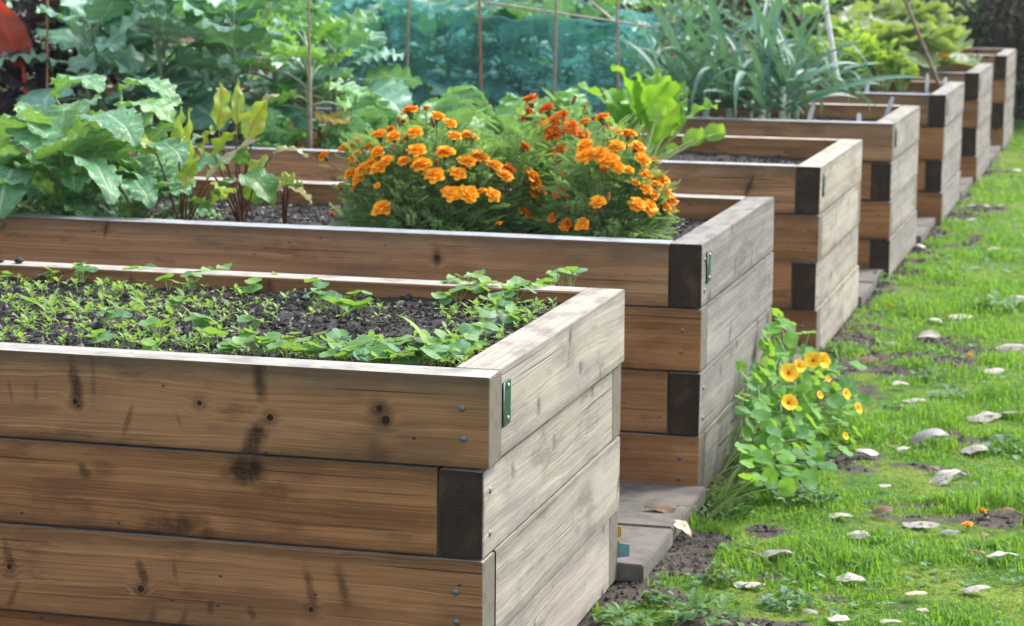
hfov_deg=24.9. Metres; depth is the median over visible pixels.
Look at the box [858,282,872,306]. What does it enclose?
paving slab
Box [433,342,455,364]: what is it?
nasturtium
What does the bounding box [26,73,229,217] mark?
radish plant
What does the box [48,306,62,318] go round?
seedling
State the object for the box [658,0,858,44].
shrub
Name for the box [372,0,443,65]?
kale plant
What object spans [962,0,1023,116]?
shrub
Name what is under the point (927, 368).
weed
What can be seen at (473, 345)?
nasturtium
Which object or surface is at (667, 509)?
fallen leaf
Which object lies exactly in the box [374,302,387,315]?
seedling
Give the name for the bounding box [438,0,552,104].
brassica
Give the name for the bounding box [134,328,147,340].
seedling
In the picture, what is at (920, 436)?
fallen leaf
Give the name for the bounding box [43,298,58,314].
seedling
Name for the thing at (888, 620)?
fallen leaf
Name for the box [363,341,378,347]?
nasturtium
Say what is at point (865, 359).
fallen leaf
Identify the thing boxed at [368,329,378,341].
seedling
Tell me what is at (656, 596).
weed
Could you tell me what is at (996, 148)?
paving slab
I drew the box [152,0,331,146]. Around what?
kale plant
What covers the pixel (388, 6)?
brassica
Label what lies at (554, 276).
nasturtium
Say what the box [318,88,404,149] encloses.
cabbage
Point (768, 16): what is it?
leek
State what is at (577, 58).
kale plant
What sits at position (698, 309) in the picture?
raised bed
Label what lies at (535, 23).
brassica
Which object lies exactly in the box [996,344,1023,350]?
fallen leaf
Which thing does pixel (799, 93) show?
leek
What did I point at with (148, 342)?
nasturtium
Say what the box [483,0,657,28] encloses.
bamboo cane
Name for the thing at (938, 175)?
raised bed
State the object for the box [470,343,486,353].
seedling
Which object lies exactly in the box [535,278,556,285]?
nasturtium
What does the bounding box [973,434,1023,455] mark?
weed
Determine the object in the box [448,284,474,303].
nasturtium
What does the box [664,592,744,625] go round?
weed
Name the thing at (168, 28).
kale plant
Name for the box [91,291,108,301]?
seedling
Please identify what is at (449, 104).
cabbage
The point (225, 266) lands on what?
nasturtium
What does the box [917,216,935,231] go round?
paving slab
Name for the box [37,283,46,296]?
seedling
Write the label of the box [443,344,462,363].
nasturtium
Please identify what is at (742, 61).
leek
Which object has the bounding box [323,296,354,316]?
nasturtium
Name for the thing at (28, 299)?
nasturtium
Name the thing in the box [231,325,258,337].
nasturtium
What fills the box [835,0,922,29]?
courgette
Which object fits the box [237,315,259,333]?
nasturtium
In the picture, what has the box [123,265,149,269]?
nasturtium
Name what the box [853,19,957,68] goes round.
courgette
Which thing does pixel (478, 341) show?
nasturtium
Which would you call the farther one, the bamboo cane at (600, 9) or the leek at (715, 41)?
the leek at (715, 41)
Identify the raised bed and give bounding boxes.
[0,177,773,487]
[0,260,624,625]
[1,86,919,276]
[9,121,861,352]
[27,67,964,223]
[153,35,1015,150]
[244,52,992,182]
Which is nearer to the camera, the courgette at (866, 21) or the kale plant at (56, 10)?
the kale plant at (56, 10)
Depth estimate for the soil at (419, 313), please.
5.88 m
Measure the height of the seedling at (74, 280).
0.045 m
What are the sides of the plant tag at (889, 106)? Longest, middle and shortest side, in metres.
0.196 x 0.026 x 0.002 m
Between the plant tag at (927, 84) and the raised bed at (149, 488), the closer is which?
the raised bed at (149, 488)
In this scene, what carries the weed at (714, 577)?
on the ground at (996, 518)
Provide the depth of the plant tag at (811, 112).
12.31 m
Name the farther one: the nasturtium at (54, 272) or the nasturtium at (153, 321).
the nasturtium at (54, 272)
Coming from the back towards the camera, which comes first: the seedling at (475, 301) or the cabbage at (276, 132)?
the cabbage at (276, 132)
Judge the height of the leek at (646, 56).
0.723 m
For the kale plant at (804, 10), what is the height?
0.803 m
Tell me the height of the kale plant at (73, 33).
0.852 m
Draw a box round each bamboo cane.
[46,0,48,87]
[307,0,312,148]
[406,0,409,85]
[478,0,482,91]
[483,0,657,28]
[553,0,557,95]
[588,0,615,23]
[616,0,619,90]
[903,0,941,88]
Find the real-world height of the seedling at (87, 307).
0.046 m
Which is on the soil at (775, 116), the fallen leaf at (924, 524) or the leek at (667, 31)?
the leek at (667, 31)
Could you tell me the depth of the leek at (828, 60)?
14.61 m
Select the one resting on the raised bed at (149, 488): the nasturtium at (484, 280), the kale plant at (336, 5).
the nasturtium at (484, 280)
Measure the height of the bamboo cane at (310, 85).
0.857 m
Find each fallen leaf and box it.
[643,505,695,512]
[674,520,690,536]
[722,564,765,587]
[741,549,796,557]
[803,608,827,613]
[827,615,849,621]
[829,513,852,517]
[835,572,865,581]
[847,530,870,538]
[852,446,894,455]
[856,506,894,513]
[857,356,877,361]
[880,619,901,622]
[887,445,910,450]
[892,381,909,384]
[893,497,940,527]
[902,398,926,402]
[903,469,960,485]
[905,591,927,594]
[909,428,949,443]
[916,608,928,611]
[918,330,940,337]
[926,316,949,322]
[930,466,948,469]
[937,313,971,318]
[938,529,961,533]
[941,583,989,592]
[947,405,1001,422]
[950,431,988,453]
[965,550,1017,557]
[974,533,990,541]
[982,368,1004,373]
[994,507,1016,512]
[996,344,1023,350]
[999,411,1019,413]
[1004,295,1023,301]
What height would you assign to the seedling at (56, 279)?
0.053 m
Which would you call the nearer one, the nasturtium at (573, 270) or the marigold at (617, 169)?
the nasturtium at (573, 270)
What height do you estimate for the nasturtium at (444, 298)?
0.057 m
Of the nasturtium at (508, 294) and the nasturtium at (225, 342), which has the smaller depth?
the nasturtium at (225, 342)
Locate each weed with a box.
[593,599,660,625]
[640,577,682,607]
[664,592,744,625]
[701,502,754,522]
[701,555,736,587]
[705,485,721,506]
[756,588,819,611]
[767,483,825,504]
[790,486,842,505]
[820,338,860,355]
[872,269,899,284]
[882,399,907,412]
[909,365,948,381]
[926,384,970,399]
[971,289,1023,311]
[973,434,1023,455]
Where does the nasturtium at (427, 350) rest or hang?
on the soil at (419, 313)
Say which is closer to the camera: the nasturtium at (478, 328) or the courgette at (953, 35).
the nasturtium at (478, 328)
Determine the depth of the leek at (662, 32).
12.81 m
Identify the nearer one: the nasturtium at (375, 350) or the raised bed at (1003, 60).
the nasturtium at (375, 350)
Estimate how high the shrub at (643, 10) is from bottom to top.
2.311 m
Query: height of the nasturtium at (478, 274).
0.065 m
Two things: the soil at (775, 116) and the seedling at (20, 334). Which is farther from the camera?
the soil at (775, 116)
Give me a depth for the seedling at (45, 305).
5.87 m
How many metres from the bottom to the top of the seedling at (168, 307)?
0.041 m
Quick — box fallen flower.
[961,521,972,526]
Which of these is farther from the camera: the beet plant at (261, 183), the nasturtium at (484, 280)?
the beet plant at (261, 183)
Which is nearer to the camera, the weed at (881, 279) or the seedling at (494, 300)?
the seedling at (494, 300)
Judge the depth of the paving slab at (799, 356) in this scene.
9.38 m
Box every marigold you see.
[317,105,546,233]
[434,97,596,235]
[516,87,626,233]
[534,112,681,239]
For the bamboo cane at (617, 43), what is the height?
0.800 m
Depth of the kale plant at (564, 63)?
15.35 m
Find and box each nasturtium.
[0,270,12,281]
[17,293,38,306]
[37,266,59,281]
[70,262,97,281]
[87,333,106,346]
[91,329,117,344]
[96,305,132,328]
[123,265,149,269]
[139,316,175,337]
[140,338,159,350]
[142,263,156,266]
[155,273,179,290]
[167,295,191,309]
[180,271,201,290]
[183,312,217,332]
[192,268,213,271]
[201,263,231,269]
[202,326,228,346]
[213,338,236,353]
[221,336,245,354]
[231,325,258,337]
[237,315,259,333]
[242,277,261,293]
[243,335,268,355]
[257,331,292,354]
[258,344,273,356]
[266,340,301,357]
[286,332,300,341]
[289,336,311,350]
[293,342,326,359]
[299,347,315,357]
[302,286,342,311]
[304,277,328,293]
[314,328,351,343]
[315,342,344,360]
[319,349,350,361]
[320,335,340,348]
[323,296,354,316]
[333,343,363,361]
[345,290,371,301]
[346,334,383,361]
[350,297,372,314]
[352,346,370,362]
[360,342,393,362]
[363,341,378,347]
[364,339,399,351]
[371,350,396,363]
[384,337,418,351]
[387,351,405,364]
[389,352,417,364]
[396,334,431,355]
[396,345,441,365]
[410,344,449,365]
[416,352,454,366]
[426,338,446,344]
[431,291,451,305]
[431,329,463,343]
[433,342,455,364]
[441,277,459,282]
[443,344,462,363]
[446,269,484,281]
[447,339,470,359]
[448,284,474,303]
[449,343,478,354]
[458,322,498,340]
[459,331,478,343]
[463,338,484,345]
[469,306,496,320]
[471,275,502,293]
[472,318,496,336]
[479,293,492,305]
[488,290,516,308]
[489,296,510,308]
[498,304,527,325]
[501,283,536,303]
[506,276,530,287]
[517,282,541,287]
[517,299,533,315]
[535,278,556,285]
[545,270,559,283]
[548,267,570,285]
[558,266,587,286]
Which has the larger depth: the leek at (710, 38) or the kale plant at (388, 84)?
the leek at (710, 38)
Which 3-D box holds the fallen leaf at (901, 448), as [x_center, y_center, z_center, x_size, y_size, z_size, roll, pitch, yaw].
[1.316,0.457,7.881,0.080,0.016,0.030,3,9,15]
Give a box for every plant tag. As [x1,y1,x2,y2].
[807,102,815,119]
[856,113,860,121]
[865,82,869,91]
[884,97,893,116]
[925,73,928,93]
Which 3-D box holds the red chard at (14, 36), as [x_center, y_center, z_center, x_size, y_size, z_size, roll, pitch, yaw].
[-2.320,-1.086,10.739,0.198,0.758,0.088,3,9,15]
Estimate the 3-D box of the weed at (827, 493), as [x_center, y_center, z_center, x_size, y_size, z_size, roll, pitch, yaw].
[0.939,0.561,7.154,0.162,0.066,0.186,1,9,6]
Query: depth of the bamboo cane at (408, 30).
12.62 m
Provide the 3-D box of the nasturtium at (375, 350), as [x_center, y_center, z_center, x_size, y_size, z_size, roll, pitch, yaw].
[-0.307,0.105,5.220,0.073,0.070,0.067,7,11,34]
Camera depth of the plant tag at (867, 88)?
14.51 m
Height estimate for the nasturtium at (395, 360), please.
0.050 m
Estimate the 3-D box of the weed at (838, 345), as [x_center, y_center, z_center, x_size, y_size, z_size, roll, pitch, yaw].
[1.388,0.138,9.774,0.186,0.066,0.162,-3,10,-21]
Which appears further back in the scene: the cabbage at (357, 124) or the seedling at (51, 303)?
the cabbage at (357, 124)
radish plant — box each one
[0,94,104,207]
[0,113,92,226]
[4,100,177,213]
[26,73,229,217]
[52,136,224,219]
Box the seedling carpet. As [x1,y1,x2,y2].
[0,272,547,366]
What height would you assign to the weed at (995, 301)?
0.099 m
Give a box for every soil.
[0,275,561,367]
[10,136,807,164]
[14,195,712,240]
[294,101,877,121]
[459,78,934,93]
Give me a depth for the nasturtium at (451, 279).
6.24 m
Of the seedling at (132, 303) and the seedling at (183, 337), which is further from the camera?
the seedling at (132, 303)
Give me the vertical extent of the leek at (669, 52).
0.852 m
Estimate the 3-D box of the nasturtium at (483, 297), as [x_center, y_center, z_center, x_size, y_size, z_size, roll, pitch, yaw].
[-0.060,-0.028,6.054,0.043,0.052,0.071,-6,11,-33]
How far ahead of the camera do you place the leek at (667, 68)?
12.70 m
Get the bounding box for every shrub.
[389,0,541,37]
[580,0,672,41]
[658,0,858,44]
[781,0,871,28]
[818,0,1008,47]
[934,0,1023,112]
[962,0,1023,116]
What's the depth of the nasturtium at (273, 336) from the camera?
5.32 m
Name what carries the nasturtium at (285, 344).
on the soil at (419, 313)
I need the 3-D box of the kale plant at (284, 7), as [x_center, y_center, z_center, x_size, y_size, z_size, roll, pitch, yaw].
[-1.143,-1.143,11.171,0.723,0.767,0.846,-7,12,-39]
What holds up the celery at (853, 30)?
on the soil at (906, 91)
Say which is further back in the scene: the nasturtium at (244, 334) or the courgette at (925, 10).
the courgette at (925, 10)
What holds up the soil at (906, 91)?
in the raised bed at (938, 175)
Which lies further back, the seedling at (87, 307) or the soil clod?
the soil clod
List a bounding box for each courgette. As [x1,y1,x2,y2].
[805,10,909,54]
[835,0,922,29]
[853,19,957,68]
[866,0,967,43]
[879,20,982,71]
[905,11,973,47]
[925,28,976,69]
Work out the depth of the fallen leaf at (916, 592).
6.12 m
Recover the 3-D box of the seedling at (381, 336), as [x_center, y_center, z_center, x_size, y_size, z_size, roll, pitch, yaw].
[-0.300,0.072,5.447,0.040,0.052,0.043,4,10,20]
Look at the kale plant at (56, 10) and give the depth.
11.28 m
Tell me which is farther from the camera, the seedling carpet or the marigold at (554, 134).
the marigold at (554, 134)
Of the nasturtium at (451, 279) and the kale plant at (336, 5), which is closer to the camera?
the nasturtium at (451, 279)
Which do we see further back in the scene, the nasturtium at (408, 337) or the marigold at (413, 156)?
the marigold at (413, 156)
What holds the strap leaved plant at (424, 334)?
on the soil at (419, 313)
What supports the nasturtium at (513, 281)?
on the raised bed at (149, 488)
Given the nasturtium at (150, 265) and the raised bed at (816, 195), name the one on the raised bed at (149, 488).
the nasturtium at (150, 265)
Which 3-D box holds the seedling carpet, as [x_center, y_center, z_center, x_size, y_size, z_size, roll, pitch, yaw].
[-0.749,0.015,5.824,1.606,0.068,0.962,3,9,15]
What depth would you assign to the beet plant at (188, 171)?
7.80 m
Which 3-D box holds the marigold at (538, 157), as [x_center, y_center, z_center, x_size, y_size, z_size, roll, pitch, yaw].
[0.017,-0.496,7.900,0.592,0.475,0.505,3,9,15]
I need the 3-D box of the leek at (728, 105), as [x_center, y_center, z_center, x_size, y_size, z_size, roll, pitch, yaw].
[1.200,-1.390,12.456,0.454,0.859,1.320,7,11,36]
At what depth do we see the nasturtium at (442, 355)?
5.19 m
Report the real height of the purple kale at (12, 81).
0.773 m
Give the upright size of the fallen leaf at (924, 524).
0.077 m
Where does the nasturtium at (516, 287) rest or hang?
on the soil at (419, 313)
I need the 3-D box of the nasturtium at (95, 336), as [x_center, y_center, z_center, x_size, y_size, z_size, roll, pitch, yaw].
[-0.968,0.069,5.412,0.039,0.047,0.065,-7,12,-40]
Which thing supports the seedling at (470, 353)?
on the soil at (419, 313)
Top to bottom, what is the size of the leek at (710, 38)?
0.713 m
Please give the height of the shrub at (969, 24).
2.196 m
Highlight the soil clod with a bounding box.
[13,257,24,263]
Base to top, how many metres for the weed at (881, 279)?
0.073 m
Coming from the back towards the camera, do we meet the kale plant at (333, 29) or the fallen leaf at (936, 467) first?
the kale plant at (333, 29)
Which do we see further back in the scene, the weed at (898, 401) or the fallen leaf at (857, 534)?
the weed at (898, 401)
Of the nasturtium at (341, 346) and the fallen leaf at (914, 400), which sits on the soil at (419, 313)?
the nasturtium at (341, 346)
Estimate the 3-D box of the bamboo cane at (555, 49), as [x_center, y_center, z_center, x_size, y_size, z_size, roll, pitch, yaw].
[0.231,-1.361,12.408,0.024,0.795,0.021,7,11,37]
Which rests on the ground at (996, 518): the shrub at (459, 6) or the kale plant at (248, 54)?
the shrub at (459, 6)
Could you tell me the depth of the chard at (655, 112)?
9.97 m
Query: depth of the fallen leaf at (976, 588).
6.18 m
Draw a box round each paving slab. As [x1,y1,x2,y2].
[615,525,672,581]
[618,481,706,540]
[776,345,809,368]
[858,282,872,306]
[859,268,882,289]
[916,226,927,243]
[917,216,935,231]
[960,176,972,188]
[960,185,967,199]
[990,145,1000,155]
[990,152,995,164]
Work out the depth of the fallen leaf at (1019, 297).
11.21 m
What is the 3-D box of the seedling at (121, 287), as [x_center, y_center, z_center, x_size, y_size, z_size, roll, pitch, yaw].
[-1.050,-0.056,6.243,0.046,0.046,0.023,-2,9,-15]
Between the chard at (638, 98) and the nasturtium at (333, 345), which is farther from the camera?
the chard at (638, 98)
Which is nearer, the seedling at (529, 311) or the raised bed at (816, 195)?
the seedling at (529, 311)
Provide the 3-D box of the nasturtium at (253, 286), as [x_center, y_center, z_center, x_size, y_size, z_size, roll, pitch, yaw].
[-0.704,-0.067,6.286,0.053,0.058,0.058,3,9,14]
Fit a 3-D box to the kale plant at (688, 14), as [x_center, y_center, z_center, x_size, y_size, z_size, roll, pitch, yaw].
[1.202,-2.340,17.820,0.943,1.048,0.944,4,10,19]
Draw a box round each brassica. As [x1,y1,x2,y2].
[249,0,400,107]
[332,0,459,106]
[365,0,529,97]
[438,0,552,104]
[469,0,622,106]
[534,13,651,114]
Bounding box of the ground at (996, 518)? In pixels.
[266,0,1023,625]
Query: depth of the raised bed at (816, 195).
9.80 m
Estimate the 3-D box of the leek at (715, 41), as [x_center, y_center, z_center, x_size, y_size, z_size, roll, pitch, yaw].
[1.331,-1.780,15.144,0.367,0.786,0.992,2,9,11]
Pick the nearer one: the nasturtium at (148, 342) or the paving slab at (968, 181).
the nasturtium at (148, 342)
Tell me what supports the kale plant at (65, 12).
on the soil at (699, 155)
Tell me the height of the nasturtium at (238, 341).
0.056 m
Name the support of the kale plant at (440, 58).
on the soil at (906, 91)
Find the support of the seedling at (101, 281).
on the soil at (419, 313)
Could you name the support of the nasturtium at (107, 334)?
on the soil at (419, 313)
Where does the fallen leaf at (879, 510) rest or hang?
on the ground at (996, 518)
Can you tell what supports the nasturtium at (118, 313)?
on the soil at (419, 313)
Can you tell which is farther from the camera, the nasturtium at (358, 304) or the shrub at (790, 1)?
the shrub at (790, 1)
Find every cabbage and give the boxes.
[238,106,306,147]
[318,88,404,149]
[320,112,382,150]
[388,112,430,149]
[418,84,489,144]
[469,92,547,155]
[533,88,605,146]
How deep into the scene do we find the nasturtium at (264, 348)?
5.29 m
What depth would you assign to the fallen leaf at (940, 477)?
7.45 m
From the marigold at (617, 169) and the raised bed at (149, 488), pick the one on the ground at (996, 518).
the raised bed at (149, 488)
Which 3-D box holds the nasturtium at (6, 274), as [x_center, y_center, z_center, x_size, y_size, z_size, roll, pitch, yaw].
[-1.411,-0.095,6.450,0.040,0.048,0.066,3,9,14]
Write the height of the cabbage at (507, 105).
0.362 m
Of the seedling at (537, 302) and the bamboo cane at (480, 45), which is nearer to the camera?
the seedling at (537, 302)
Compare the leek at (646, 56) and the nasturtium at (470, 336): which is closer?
the nasturtium at (470, 336)
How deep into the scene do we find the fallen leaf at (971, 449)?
7.91 m
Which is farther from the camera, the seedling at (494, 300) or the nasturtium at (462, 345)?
the seedling at (494, 300)
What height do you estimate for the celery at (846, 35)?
0.441 m
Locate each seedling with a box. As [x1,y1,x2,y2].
[11,331,30,342]
[18,282,33,287]
[20,312,34,327]
[35,301,46,313]
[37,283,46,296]
[42,294,61,301]
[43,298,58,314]
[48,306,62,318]
[53,275,66,288]
[68,297,80,312]
[69,277,80,291]
[70,298,86,313]
[79,304,95,318]
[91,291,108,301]
[95,300,103,310]
[96,276,108,291]
[114,284,129,295]
[126,299,139,311]
[128,303,144,318]
[130,307,153,318]
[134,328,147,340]
[148,296,161,309]
[160,303,179,312]
[174,288,193,295]
[175,334,193,346]
[194,301,212,311]
[195,327,205,339]
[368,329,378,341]
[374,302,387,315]
[374,333,387,338]
[448,302,460,314]
[461,348,475,358]
[469,297,483,310]
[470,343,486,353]
[487,297,502,306]
[521,307,538,321]
[532,297,544,308]
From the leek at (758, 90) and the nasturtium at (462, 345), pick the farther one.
the leek at (758, 90)
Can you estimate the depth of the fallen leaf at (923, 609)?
5.98 m
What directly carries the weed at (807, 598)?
on the ground at (996, 518)
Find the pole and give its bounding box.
[822,0,839,84]
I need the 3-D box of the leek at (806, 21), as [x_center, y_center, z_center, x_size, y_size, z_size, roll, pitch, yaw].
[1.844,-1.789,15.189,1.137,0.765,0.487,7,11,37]
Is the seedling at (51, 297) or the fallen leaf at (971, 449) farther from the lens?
the fallen leaf at (971, 449)
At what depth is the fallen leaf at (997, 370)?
9.36 m
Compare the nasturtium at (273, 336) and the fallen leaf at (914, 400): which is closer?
the nasturtium at (273, 336)
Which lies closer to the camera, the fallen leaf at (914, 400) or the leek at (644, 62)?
the fallen leaf at (914, 400)
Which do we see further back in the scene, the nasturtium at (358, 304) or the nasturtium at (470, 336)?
the nasturtium at (358, 304)
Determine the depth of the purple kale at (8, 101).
10.87 m
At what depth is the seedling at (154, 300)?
6.12 m
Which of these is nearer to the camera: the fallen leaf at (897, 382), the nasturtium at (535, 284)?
the nasturtium at (535, 284)
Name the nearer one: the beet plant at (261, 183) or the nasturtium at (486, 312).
the nasturtium at (486, 312)
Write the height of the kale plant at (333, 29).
0.730 m
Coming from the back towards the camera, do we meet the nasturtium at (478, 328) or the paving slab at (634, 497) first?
the paving slab at (634, 497)
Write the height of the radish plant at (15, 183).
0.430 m
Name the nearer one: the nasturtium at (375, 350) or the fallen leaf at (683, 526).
the nasturtium at (375, 350)
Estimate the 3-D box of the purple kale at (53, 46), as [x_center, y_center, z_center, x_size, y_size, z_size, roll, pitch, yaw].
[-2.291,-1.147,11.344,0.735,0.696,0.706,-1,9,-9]
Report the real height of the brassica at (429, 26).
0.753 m
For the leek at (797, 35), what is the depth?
14.69 m
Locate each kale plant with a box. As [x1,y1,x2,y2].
[0,0,155,125]
[0,0,204,130]
[3,0,146,95]
[49,1,211,113]
[66,0,272,139]
[100,0,271,142]
[113,21,206,98]
[148,17,256,95]
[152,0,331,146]
[202,0,355,148]
[204,0,375,95]
[227,8,377,148]
[254,0,421,137]
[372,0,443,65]
[389,0,512,80]
[451,0,578,83]
[540,0,668,84]
[610,0,725,51]
[672,0,791,59]
[745,0,853,50]
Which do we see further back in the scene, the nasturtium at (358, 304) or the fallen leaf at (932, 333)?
the fallen leaf at (932, 333)
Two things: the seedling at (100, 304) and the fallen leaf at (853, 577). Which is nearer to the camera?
the seedling at (100, 304)
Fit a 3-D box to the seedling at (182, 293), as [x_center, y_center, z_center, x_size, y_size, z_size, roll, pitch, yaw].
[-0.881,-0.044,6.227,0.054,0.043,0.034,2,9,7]
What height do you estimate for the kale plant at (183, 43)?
0.803 m
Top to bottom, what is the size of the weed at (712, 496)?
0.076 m
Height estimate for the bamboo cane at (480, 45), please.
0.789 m
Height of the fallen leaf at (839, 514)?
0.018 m
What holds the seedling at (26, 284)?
on the soil at (419, 313)
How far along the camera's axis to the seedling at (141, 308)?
5.85 m
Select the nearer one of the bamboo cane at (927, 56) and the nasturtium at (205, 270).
the nasturtium at (205, 270)
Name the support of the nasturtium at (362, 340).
on the soil at (419, 313)
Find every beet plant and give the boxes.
[140,106,259,219]
[197,81,308,221]
[211,167,278,221]
[277,171,311,223]
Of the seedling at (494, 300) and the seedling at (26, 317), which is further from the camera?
the seedling at (494, 300)
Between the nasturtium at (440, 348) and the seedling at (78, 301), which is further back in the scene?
the seedling at (78, 301)
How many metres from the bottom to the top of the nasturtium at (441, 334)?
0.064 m
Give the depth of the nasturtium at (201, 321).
5.68 m
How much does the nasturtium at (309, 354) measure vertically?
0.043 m
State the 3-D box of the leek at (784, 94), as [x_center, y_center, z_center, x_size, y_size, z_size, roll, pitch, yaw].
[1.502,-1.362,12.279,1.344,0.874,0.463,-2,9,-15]
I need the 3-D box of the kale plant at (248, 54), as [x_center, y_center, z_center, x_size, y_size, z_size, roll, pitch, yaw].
[-1.765,-1.643,13.280,0.944,1.048,0.943,2,9,11]
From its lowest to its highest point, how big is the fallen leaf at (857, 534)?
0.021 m
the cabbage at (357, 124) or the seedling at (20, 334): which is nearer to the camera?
the seedling at (20, 334)
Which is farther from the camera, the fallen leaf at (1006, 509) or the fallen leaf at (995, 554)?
the fallen leaf at (1006, 509)
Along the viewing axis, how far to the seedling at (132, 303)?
5.96 m
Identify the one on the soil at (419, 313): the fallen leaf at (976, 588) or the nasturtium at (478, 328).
the nasturtium at (478, 328)
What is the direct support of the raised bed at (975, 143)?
on the ground at (996, 518)
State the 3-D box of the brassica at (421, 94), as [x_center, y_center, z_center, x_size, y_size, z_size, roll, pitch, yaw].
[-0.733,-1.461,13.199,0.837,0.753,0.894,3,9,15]
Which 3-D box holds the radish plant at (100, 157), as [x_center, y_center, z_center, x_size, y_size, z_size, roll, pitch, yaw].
[-1.535,-0.488,7.884,0.752,0.459,0.730,3,9,15]
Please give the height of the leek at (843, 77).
0.451 m
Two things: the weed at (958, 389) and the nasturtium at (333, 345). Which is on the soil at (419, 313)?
the nasturtium at (333, 345)
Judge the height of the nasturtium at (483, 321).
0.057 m
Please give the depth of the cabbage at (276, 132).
10.42 m
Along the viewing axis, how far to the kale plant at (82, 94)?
13.38 m
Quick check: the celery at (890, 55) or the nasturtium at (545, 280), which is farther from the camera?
the celery at (890, 55)
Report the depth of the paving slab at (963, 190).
15.95 m
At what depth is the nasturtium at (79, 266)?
6.40 m
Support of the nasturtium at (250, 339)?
on the soil at (419, 313)
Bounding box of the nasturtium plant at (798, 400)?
[704,308,870,522]
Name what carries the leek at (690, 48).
on the soil at (775, 116)
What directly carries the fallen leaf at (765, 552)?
on the ground at (996, 518)
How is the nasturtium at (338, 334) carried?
on the soil at (419, 313)
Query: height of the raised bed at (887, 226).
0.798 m
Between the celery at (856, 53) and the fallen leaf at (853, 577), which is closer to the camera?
the fallen leaf at (853, 577)
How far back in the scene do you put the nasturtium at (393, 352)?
5.21 m
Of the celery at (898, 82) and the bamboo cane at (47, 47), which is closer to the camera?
the bamboo cane at (47, 47)
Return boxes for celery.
[805,30,867,88]
[819,18,887,87]
[822,32,879,91]
[861,34,908,92]
[884,58,919,92]
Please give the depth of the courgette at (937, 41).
16.91 m
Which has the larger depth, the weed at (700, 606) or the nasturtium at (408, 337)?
the weed at (700, 606)
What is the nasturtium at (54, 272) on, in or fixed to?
on the soil at (419, 313)
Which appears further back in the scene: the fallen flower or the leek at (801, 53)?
the leek at (801, 53)
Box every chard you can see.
[0,0,31,94]
[578,64,716,157]
[625,103,725,159]
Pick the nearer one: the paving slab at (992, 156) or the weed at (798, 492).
the weed at (798, 492)
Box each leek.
[514,0,737,89]
[575,0,752,95]
[586,0,755,71]
[589,0,758,86]
[589,21,670,83]
[607,0,797,115]
[623,8,771,114]
[657,0,752,116]
[661,0,808,117]
[663,0,772,117]
[669,0,812,117]
[686,18,729,88]
[687,0,923,119]
[688,4,827,118]
[702,0,815,62]
[703,3,822,118]
[711,2,870,119]
[725,0,868,71]
[735,0,830,118]
[758,3,879,81]
[771,2,872,119]
[808,34,888,91]
[809,35,864,91]
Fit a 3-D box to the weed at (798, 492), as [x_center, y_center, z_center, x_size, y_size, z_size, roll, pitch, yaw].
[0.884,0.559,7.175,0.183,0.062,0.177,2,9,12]
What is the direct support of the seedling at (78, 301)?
on the soil at (419, 313)
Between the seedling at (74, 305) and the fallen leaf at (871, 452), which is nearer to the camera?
the seedling at (74, 305)
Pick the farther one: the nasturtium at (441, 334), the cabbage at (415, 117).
the cabbage at (415, 117)
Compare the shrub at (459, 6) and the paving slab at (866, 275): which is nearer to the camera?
the paving slab at (866, 275)
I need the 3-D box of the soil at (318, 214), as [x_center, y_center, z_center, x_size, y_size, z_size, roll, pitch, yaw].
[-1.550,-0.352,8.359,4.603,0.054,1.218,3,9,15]
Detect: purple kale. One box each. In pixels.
[0,0,56,115]
[0,0,81,138]
[0,16,117,103]
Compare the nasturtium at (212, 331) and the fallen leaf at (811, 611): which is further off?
the fallen leaf at (811, 611)
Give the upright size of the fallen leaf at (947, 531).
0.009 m
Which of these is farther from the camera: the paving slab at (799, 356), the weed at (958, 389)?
the paving slab at (799, 356)
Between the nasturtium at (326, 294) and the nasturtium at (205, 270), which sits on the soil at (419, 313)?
the nasturtium at (326, 294)
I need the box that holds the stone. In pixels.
[481,313,514,327]
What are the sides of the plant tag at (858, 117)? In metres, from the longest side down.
0.157 x 0.026 x 0.003 m
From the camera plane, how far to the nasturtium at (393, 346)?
5.28 m
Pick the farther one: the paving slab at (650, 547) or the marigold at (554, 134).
the marigold at (554, 134)
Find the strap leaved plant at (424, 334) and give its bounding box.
[398,315,432,349]
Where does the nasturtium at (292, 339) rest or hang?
on the soil at (419, 313)
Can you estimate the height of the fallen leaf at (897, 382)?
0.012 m
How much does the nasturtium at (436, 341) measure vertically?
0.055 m
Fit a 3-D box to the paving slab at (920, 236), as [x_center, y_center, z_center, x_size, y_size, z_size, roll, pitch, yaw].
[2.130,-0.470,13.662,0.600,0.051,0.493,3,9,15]
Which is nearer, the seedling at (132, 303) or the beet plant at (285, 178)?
the seedling at (132, 303)
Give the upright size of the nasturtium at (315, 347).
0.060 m
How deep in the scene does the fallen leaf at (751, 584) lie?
6.27 m
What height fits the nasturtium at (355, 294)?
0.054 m
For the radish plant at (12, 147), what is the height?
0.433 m
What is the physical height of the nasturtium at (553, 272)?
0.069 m
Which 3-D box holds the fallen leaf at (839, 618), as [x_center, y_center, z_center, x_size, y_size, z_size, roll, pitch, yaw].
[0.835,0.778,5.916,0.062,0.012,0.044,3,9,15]

